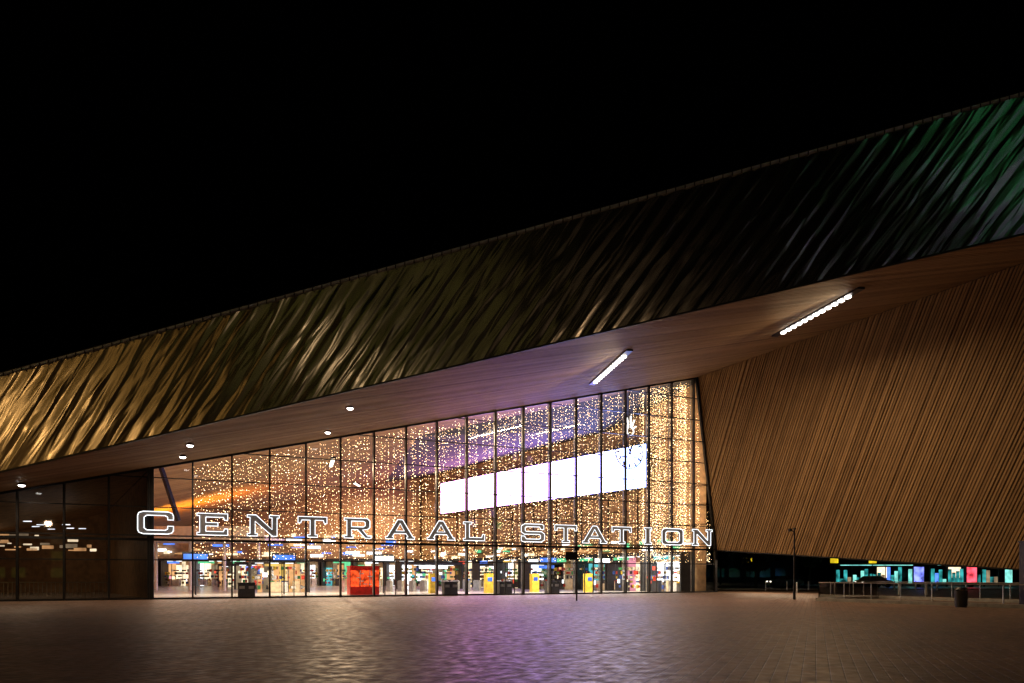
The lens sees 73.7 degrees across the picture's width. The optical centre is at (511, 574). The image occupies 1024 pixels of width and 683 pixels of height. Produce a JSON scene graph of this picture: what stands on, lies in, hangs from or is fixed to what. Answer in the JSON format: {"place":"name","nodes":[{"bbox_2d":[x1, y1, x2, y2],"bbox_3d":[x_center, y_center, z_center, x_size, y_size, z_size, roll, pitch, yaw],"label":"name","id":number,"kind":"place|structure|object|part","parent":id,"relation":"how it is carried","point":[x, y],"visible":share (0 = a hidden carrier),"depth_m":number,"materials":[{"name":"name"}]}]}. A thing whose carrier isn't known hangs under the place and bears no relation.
{"place":"outdoors","nodes":[
{"label":"outdoors","id":0,"kind":"place"},
{"bbox_2d":[0,513,105,592],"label":"side hall back wall","id":1,"kind":"structure","parent":0,"point":[52,570],"depth_m":61.28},
{"bbox_2d":[0,521,95,550],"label":"interior lights","id":2,"kind":"object","parent":1,"relation":"attached to","point":[46,546],"visible":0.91,"depth_m":57.17},
{"bbox_2d":[0,471,145,533],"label":"side hall ceiling","id":3,"kind":"structure","parent":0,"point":[93,491],"depth_m":49.77,"materials":[{"name":"brown wood"}]},
{"bbox_2d":[158,478,419,585],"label":"hall back wall","id":4,"kind":"structure","parent":0,"point":[384,525],"depth_m":100.00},
{"bbox_2d":[0,586,663,598],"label":"hall floor","id":5,"kind":"structure","parent":0,"point":[184,591],"depth_m":60.78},
{"bbox_2d":[0,582,107,596],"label":"side hall railing","id":6,"kind":"object","parent":5,"relation":"on","point":[55,587],"visible":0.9,"depth_m":48.98,"materials":[{"name":"metal"}]},
{"bbox_2d":[106,474,146,597],"bbox_3d":[-44.622,-2.652,72.088,42.756,8.505,55.824,0,0,0],"label":"hall partition","id":7,"kind":"object","parent":5,"relation":"on","point":[128,577],"visible":0.4,"depth_m":51.88,"materials":[{"name":"brown wood"}]},
{"bbox_2d":[158,560,159,585],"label":"shop unit","id":8,"kind":"object","parent":5,"relation":"on","point":[158,573],"visible":0.05,"depth_m":97.62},
{"bbox_2d":[160,559,187,585],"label":"shop unit","id":9,"kind":"object","parent":5,"relation":"on","point":[172,573],"visible":0.81,"depth_m":98.46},
{"bbox_2d":[182,552,208,594],"bbox_3d":[-24.590,-0.087,53.061,1.900,3.375,0.235,0,0,-24],"label":"departure display","id":10,"kind":"object","parent":5,"relation":"on","point":[197,555],"visible":0.79,"depth_m":53.02,"materials":[{"name":"metal"}]},
{"bbox_2d":[194,559,222,585],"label":"shop unit","id":11,"kind":"object","parent":5,"relation":"on","point":[206,572],"visible":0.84,"depth_m":98.61,"materials":[{"name":"white"}]},
{"bbox_2d":[154,526,283,589],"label":"mezzanine","id":12,"kind":"object","parent":5,"relation":"on","point":[238,531],"visible":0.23,"depth_m":69.00,"materials":[{"name":"brown paint"}]},
{"bbox_2d":[158,534,697,558],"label":"ceiling lights","id":13,"kind":"object","parent":12,"relation":"attached to","point":[470,550],"visible":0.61,"depth_m":99.46},
{"bbox_2d":[218,564,252,586],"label":"shop unit","id":14,"kind":"object","parent":5,"relation":"on","point":[220,575],"visible":0.13,"depth_m":87.42,"materials":[{"name":"white"}]},
{"bbox_2d":[226,559,256,585],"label":"shop unit","id":15,"kind":"object","parent":5,"relation":"on","point":[228,567],"visible":0.06,"depth_m":98.19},
{"bbox_2d":[237,582,255,596],"bbox_3d":[-18.460,1.065,47.462,1.160,1.050,0.660,0,0,-24],"label":"waste container","id":16,"kind":"object","parent":5,"relation":"on","point":[246,589],"visible":0.91,"depth_m":47.18,"materials":[{"name":"metal"}]},
{"bbox_2d":[234,562,285,588],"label":"shop unit","id":17,"kind":"object","parent":5,"relation":"on","point":[238,576],"visible":0.2,"depth_m":75.28,"materials":[{"name":"white"}]},
{"bbox_2d":[248,559,309,591],"bbox_3d":[-21.170,0.123,62.058,5.160,3.046,2.490,0,0,-24],"label":"shop unit","id":18,"kind":"object","parent":5,"relation":"on","point":[293,577],"visible":0.87,"depth_m":62.05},
{"bbox_2d":[272,553,295,593],"bbox_3d":[-18.590,-0.087,55.677,1.900,3.375,0.235,0,0,-24],"label":"departure display","id":19,"kind":"object","parent":5,"relation":"on","point":[289,556],"visible":0.77,"depth_m":55.64,"materials":[{"name":"metal"}]},
{"bbox_2d":[294,559,320,585],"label":"shop unit","id":20,"kind":"object","parent":5,"relation":"on","point":[315,576],"visible":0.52,"depth_m":97.70,"materials":[{"name":"white"}]},
{"bbox_2d":[321,559,352,585],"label":"shop unit","id":21,"kind":"object","parent":5,"relation":"on","point":[329,576],"visible":0.74,"depth_m":98.32,"materials":[{"name":"teal"}]},
{"bbox_2d":[346,566,379,594],"bbox_3d":[-11.938,0.450,54.751,2.400,2.300,1.550,0,0,-24],"label":"photo booth","id":22,"kind":"object","parent":5,"relation":"on","point":[359,580],"visible":0.91,"depth_m":54.06,"materials":[{"name":"red paint"}]},
{"bbox_2d":[353,559,382,585],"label":"shop unit","id":23,"kind":"object","parent":5,"relation":"on","point":[380,570],"visible":0.09,"depth_m":98.08,"materials":[{"name":"white"}]},
{"bbox_2d":[375,554,394,592],"bbox_3d":[-11.090,-0.087,58.947,1.900,3.375,0.235,0,0,-24],"label":"departure display","id":24,"kind":"object","parent":5,"relation":"on","point":[384,557],"visible":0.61,"depth_m":58.91,"materials":[{"name":"metal"}]},
{"bbox_2d":[385,559,417,585],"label":"shop unit","id":25,"kind":"object","parent":5,"relation":"on","point":[389,572],"visible":0.2,"depth_m":98.26,"materials":[{"name":"white"}]},
{"bbox_2d":[417,559,433,585],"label":"shop unit","id":26,"kind":"object","parent":5,"relation":"on","point":[420,570],"visible":0.14,"depth_m":96.25,"materials":[{"name":"white"}]},
{"bbox_2d":[342,580,510,591],"bbox_3d":[-8.003,1.070,65.768,16.751,1.060,1.600,0,0,-24],"label":"ticket gate row","id":27,"kind":"object","parent":5,"relation":"on","point":[423,585],"visible":0.54,"depth_m":64.92,"materials":[{"name":"metal"}]},
{"bbox_2d":[396,562,462,588],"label":"shop unit","id":28,"kind":"object","parent":5,"relation":"on","point":[453,572],"visible":0.69,"depth_m":76.36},
{"bbox_2d":[428,573,434,592],"bbox_3d":[-6.818,0.750,58.975,0.700,1.700,0.620,0,0,-24],"label":"ticket machine","id":29,"kind":"object","parent":5,"relation":"on","point":[431,583],"visible":0.54,"depth_m":58.69,"materials":[{"name":"yellow metal"}]},
{"bbox_2d":[434,559,452,585],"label":"shop unit","id":30,"kind":"object","parent":5,"relation":"on","point":[445,560],"visible":0.1,"depth_m":92.92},
{"bbox_2d":[441,582,457,593],"bbox_3d":[-4.860,1.065,53.392,1.160,1.050,0.660,0,0,-24],"label":"waste container","id":31,"kind":"object","parent":5,"relation":"on","point":[449,587],"visible":0.91,"depth_m":53.10,"materials":[{"name":"metal"}]},
{"bbox_2d":[453,558,472,584],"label":"shop unit","id":32,"kind":"object","parent":5,"relation":"on","point":[469,567],"visible":0.29,"depth_m":89.33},
{"bbox_2d":[472,563,492,586],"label":"shop unit","id":33,"kind":"object","parent":5,"relation":"on","point":[477,574],"visible":0.14,"depth_m":85.06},
{"bbox_2d":[473,557,492,579],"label":"shop unit","id":34,"kind":"object","parent":5,"relation":"on","point":[484,560],"visible":0.21,"depth_m":85.24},
{"bbox_2d":[484,574,492,592],"bbox_3d":[-2.014,0.750,59.421,0.700,1.700,0.620,0,0,-24],"label":"ticket machine","id":35,"kind":"object","parent":5,"relation":"on","point":[488,583],"visible":0.82,"depth_m":59.17,"materials":[{"name":"yellow metal"}]},
{"bbox_2d":[497,581,512,593],"bbox_3d":[-0.610,1.065,55.245,1.160,1.050,0.660,0,0,-24],"label":"waste container","id":36,"kind":"object","parent":5,"relation":"on","point":[500,586],"visible":0.84,"depth_m":54.96,"materials":[{"name":"metal"}]},
{"bbox_2d":[497,557,519,587],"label":"shop unit","id":37,"kind":"object","parent":5,"relation":"on","point":[501,571],"visible":0.58,"depth_m":82.23,"materials":[{"name":"white"}]},
{"bbox_2d":[519,556,545,587],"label":"shop unit","id":38,"kind":"object","parent":5,"relation":"on","point":[528,559],"visible":0.08,"depth_m":79.02,"materials":[{"name":"white"}]},
{"bbox_2d":[530,574,538,591],"bbox_3d":[2.083,0.750,63.400,0.700,1.700,0.620,0,0,-24],"label":"ticket machine","id":39,"kind":"object","parent":5,"relation":"on","point":[534,582],"visible":0.96,"depth_m":63.16,"materials":[{"name":"yellow metal"}]},
{"bbox_2d":[525,562,563,588],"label":"shop unit","id":40,"kind":"object","parent":5,"relation":"on","point":[530,569],"visible":0.48,"depth_m":74.99,"materials":[{"name":"white"}]},
{"bbox_2d":[538,556,556,580],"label":"departure display","id":41,"kind":"object","parent":5,"relation":"on","point":[545,559],"visible":0.61,"depth_m":65.13,"materials":[{"name":"metal"}]},
{"bbox_2d":[544,581,559,592],"bbox_3d":[3.340,1.065,56.967,1.160,1.050,0.660,0,0,-24],"label":"waste container","id":42,"kind":"object","parent":5,"relation":"on","point":[555,586],"visible":0.71,"depth_m":56.76,"materials":[{"name":"metal"}]},
{"bbox_2d":[546,555,573,589],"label":"shop unit","id":43,"kind":"object","parent":5,"relation":"on","point":[568,573],"visible":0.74,"depth_m":74.01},
{"bbox_2d":[420,385,705,590],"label":"hall side wall","id":44,"kind":"structure","parent":5,"relation":"on","point":[585,444],"depth_m":71.05,"materials":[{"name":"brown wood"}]},
{"bbox_2d":[420,485,705,555],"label":"side wall joints","id":45,"kind":"object","parent":44,"relation":"attached to","point":[608,530],"visible":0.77,"depth_m":77.42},
{"bbox_2d":[583,574,591,591],"bbox_3d":[6.987,0.750,62.523,0.700,1.700,0.620,0,0,-24],"label":"ticket machine","id":46,"kind":"object","parent":5,"relation":"on","point":[588,582],"visible":0.68,"depth_m":62.25,"materials":[{"name":"yellow metal"}]},
{"bbox_2d":[578,554,606,589],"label":"shop unit","id":47,"kind":"object","parent":5,"relation":"on","point":[585,558],"visible":0.49,"depth_m":71.08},
{"bbox_2d":[593,557,610,562],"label":"departure display","id":48,"kind":"object","parent":5,"relation":"on","point":[605,559],"visible":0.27,"depth_m":67.65,"materials":[{"name":"metal"}]},
{"bbox_2d":[607,553,642,590],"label":"shop unit","id":49,"kind":"object","parent":5,"relation":"on","point":[615,577],"visible":0.73,"depth_m":67.83,"materials":[{"name":"pink"}]},
{"bbox_2d":[642,551,689,591],"bbox_3d":[14.531,-0.206,63.731,2.090,3.787,4.460,0,0,-39],"label":"shop unit","id":50,"kind":"object","parent":5,"relation":"on","point":[681,574],"visible":0.74,"depth_m":63.53,"materials":[{"name":"white"}]},
{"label":"hall","id":51,"kind":"object","parent":5,"relation":"on","visible":0},
{"bbox_2d":[328,457,335,467],"bbox_3d":[-16.300,-10.126,61.750,0.420,0.368,6.515,0,0,-17],"label":"linear ceiling lamp","id":52,"kind":"object","parent":51,"relation":"hanging from","point":[330,462],"visible":0.94,"depth_m":60.76,"materials":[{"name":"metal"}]},
{"bbox_2d":[195,387,709,561],"bbox_3d":[-1.712,-9.302,54.547,43.004,16.442,1.442,0,0,-24],"label":"fairy light curtain","id":53,"kind":"object","parent":51,"relation":"hanging from","point":[498,479],"visible":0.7,"depth_m":55.48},
{"bbox_2d":[440,441,647,514],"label":"video screen","id":54,"kind":"object","parent":51,"relation":"attached to","point":[564,466],"visible":0.67,"depth_m":77.50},
{"bbox_2d":[627,416,635,435],"bbox_3d":[10.409,-13.076,59.940,1.186,1.750,0.120,0,0,-24],"label":"light decoration","id":55,"kind":"object","parent":51,"relation":"hanging from","point":[631,426],"visible":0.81,"depth_m":59.91},
{"bbox_2d":[106,384,664,525],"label":"hall ceiling slats","id":56,"kind":"object","parent":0,"point":[255,468],"visible":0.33,"depth_m":61.52,"materials":[{"name":"brown wood"}]},
{"bbox_2d":[0,590,1023,682],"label":"plaza pavement","id":57,"kind":"structure","parent":0,"point":[751,636],"depth_m":16.85,"materials":[{"name":"stone"}]},
{"bbox_2d":[0,377,715,601],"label":"glazing frame","id":58,"kind":"object","parent":57,"relation":"on","point":[150,540],"visible":0.91,"depth_m":51.26,"materials":[{"name":"metal"}]},
{"bbox_2d":[131,511,713,546],"bbox_3d":[-2.982,-3.251,52.361,46.037,1.583,0.490,0,0,-24],"label":"station name sign","id":59,"kind":"object","parent":58,"relation":"attached to","point":[203,523],"visible":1,"depth_m":49.85,"materials":[{"name":"metal"}]},
{"bbox_2d":[339,380,691,594],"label":"glazing masts","id":60,"kind":"object","parent":58,"relation":"attached to","point":[548,495],"visible":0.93,"depth_m":56.59,"materials":[{"name":"metal"}]},
{"bbox_2d":[615,392,642,468],"bbox_3d":[10.295,-12.628,59.713,2.890,6.746,0.205,0,0,-24],"label":"station clock","id":61,"kind":"object","parent":58,"relation":"attached to","point":[630,448],"visible":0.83,"depth_m":59.73,"materials":[{"name":"metal"}]},
{"bbox_2d":[565,546,578,600],"bbox_3d":[3.692,-0.075,41.800,0.835,3.350,0.100,0,0,0],"label":"bus stop sign","id":62,"kind":"object","parent":57,"relation":"on","point":[571,555],"visible":1,"depth_m":41.75,"materials":[{"name":"metal"}]},
{"bbox_2d":[788,528,795,599],"bbox_3d":[18.037,-0.710,43.987,0.534,4.620,0.251,0,0,-15],"label":"street lamp","id":63,"kind":"object","parent":57,"relation":"on","point":[794,586],"visible":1,"depth_m":43.95,"materials":[{"name":"metal"}]},
{"bbox_2d":[700,263,1023,567],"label":"wall","id":64,"kind":"structure","parent":57,"relation":"on","point":[909,440],"depth_m":47.61,"materials":[{"name":"brown wood"}]},
{"bbox_2d":[695,377,1018,591],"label":"slatted wall trim","id":65,"kind":"structure","parent":64,"relation":"attached to","point":[705,455],"depth_m":61.25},
{"bbox_2d":[698,263,1023,568],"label":"slatted wall slats","id":66,"kind":"object","parent":64,"relation":"attached to","point":[789,483],"visible":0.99,"depth_m":49.83,"materials":[{"name":"brown wood"}]},
{"bbox_2d":[816,581,1023,608],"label":"glass balustrade","id":67,"kind":"object","parent":57,"relation":"on","point":[863,592],"visible":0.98,"depth_m":41.34,"materials":[{"name":"glass"}]},
{"bbox_2d":[954,587,967,606],"bbox_3d":[22.100,1.110,33.600,0.620,0.980,0.620,0,0,0],"label":"litter bin","id":68,"kind":"object","parent":57,"relation":"on","point":[960,598],"visible":0.99,"depth_m":33.40,"materials":[{"name":"metal"}]},
{"bbox_2d":[1018,541,1023,603],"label":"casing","id":69,"kind":"object","parent":57,"relation":"on","point":[1021,571],"visible":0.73,"depth_m":32.63,"materials":[{"name":"black metal"}]},
{"bbox_2d":[0,0,1023,575],"label":"sky","id":70,"kind":"structure","parent":0,"point":[164,163],"materials":[{"name":"black"}]},
{"bbox_2d":[385,263,1021,481],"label":"roof deck","id":71,"kind":"structure","parent":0,"point":[484,430],"depth_m":65.79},
{"bbox_2d":[0,235,1023,491],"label":"soffit slats","id":72,"kind":"object","parent":71,"relation":"attached to","point":[694,345],"visible":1,"depth_m":40.75,"materials":[{"name":"brown wood"}]},
{"bbox_2d":[0,95,1023,470],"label":"steel fascia","id":73,"kind":"structure","parent":71,"relation":"attached to","point":[936,185],"depth_m":34.18,"materials":[{"name":"metal"}]},
{"bbox_2d":[0,92,1023,376],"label":"fascia edge cap","id":74,"kind":"object","parent":73,"relation":"attached to","point":[512,234],"visible":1,"depth_m":33.72,"materials":[{"name":"grey metal"}]},
{"bbox_2d":[0,91,1023,472],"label":"fascia drip edge","id":75,"kind":"object","parent":71,"relation":"attached to","point":[522,349],"visible":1,"depth_m":34.29,"materials":[{"name":"metal"}]},
{"bbox_2d":[706,512,798,581],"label":"office building","id":76,"kind":"structure","parent":0,"point":[780,565],"depth_m":142.50,"materials":[{"name":"black"}]},
{"bbox_2d":[706,521,785,576],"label":"windows","id":77,"kind":"structure","parent":76,"relation":"in","point":[733,572],"depth_m":142.44,"materials":[{"name":"black glass"}]},
{"bbox_2d":[736,552,775,587],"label":"street tree","id":78,"kind":"object","parent":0,"point":[755,564],"visible":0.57,"depth_m":83.28,"materials":[{"name":"green plant"}]},
{"bbox_2d":[706,576,1018,585],"bbox_3d":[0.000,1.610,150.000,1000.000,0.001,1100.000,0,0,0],"label":"ground","id":79,"kind":"structure","parent":0,"point":[815,580],"depth_m":124.41,"materials":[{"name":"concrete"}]},
{"bbox_2d":[706,537,734,584],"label":"street tree","id":80,"kind":"object","parent":79,"relation":"on","point":[722,556],"visible":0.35,"depth_m":107.48,"materials":[{"name":"green plant"}]},
{"bbox_2d":[731,552,755,583],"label":"street tree","id":81,"kind":"object","parent":79,"relation":"on","point":[739,566],"visible":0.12,"depth_m":113.87,"materials":[{"name":"green plant"}]},
{"bbox_2d":[706,586,1018,587],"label":"tram road","id":82,"kind":"structure","parent":0,"point":[879,587],"depth_m":85.31,"materials":[{"name":"grey asphalt"}]},
{"bbox_2d":[766,576,803,586],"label":"parked car","id":83,"kind":"object","parent":82,"relation":"on","point":[776,581],"visible":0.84,"depth_m":89.12,"materials":[{"name":"paint"}]},
{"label":"windows and wheels","id":84,"kind":"part","parent":83,"relation":"part of","materials":[{"name":"black"}]},
{"bbox_2d":[830,558,837,581],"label":"direction sign","id":85,"kind":"object","parent":82,"relation":"on","point":[833,560],"visible":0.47,"depth_m":87.87,"materials":[{"name":"metal"}]},
{"bbox_2d":[706,588,1018,589],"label":"road kerb","id":86,"kind":"structure","parent":82,"relation":"on","point":[878,589],"depth_m":72.85,"materials":[{"name":"concrete"}]},
{"bbox_2d":[828,563,916,585],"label":"tram shelter","id":87,"kind":"object","parent":82,"relation":"on","point":[897,577],"visible":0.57,"depth_m":92.98,"materials":[{"name":"glass"}]},
{"bbox_2d":[854,576,892,587],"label":"parked car","id":88,"kind":"object","parent":82,"relation":"on","point":[865,579],"visible":0.54,"depth_m":83.34,"materials":[{"name":"paint"}]},
{"bbox_2d":[912,566,924,586],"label":"illuminated advert","id":89,"kind":"object","parent":82,"relation":"on","point":[918,573],"visible":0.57,"depth_m":83.86,"materials":[{"name":"metal"}]},
{"bbox_2d":[923,564,1011,586],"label":"tram shelter","id":90,"kind":"object","parent":82,"relation":"on","point":[957,576],"visible":0.48,"depth_m":91.48,"materials":[{"name":"glass"}]},
{"bbox_2d":[965,567,976,586],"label":"illuminated advert","id":91,"kind":"object","parent":82,"relation":"on","point":[970,574],"visible":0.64,"depth_m":83.86,"materials":[{"name":"metal"}]},
{"bbox_2d":[835,559,1018,583],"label":"office building","id":92,"kind":"structure","parent":0,"point":[856,570],"depth_m":122.50,"materials":[{"name":"glass"}]},
{"bbox_2d":[877,567,1013,577],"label":"windows","id":93,"kind":"structure","parent":92,"relation":"in","point":[879,569],"depth_m":122.43,"materials":[{"name":"teal glass"}]},
{"bbox_3d":[-2.795,-10.778,47.536,80.352,18.283,27.327,0,0,0],"label":"soffit","id":94,"kind":"object","parent":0,"visible":0},
{"bbox_2d":[589,349,632,384],"bbox_3d":[6.450,-13.728,45.600,0.420,0.884,10.053,0,0,-6],"label":"linear ceiling lamp","id":95,"kind":"object","parent":94,"relation":"hanging from","point":[614,363],"visible":1,"depth_m":44.44,"materials":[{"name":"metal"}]},
{"bbox_2d":[772,287,864,336],"bbox_3d":[18.850,-16.270,42.750,0.420,0.854,9.755,0,0,-6],"label":"linear ceiling lamp","id":96,"kind":"object","parent":94,"relation":"hanging from","point":[841,299],"visible":1,"depth_m":41.72,"materials":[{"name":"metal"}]}
]}

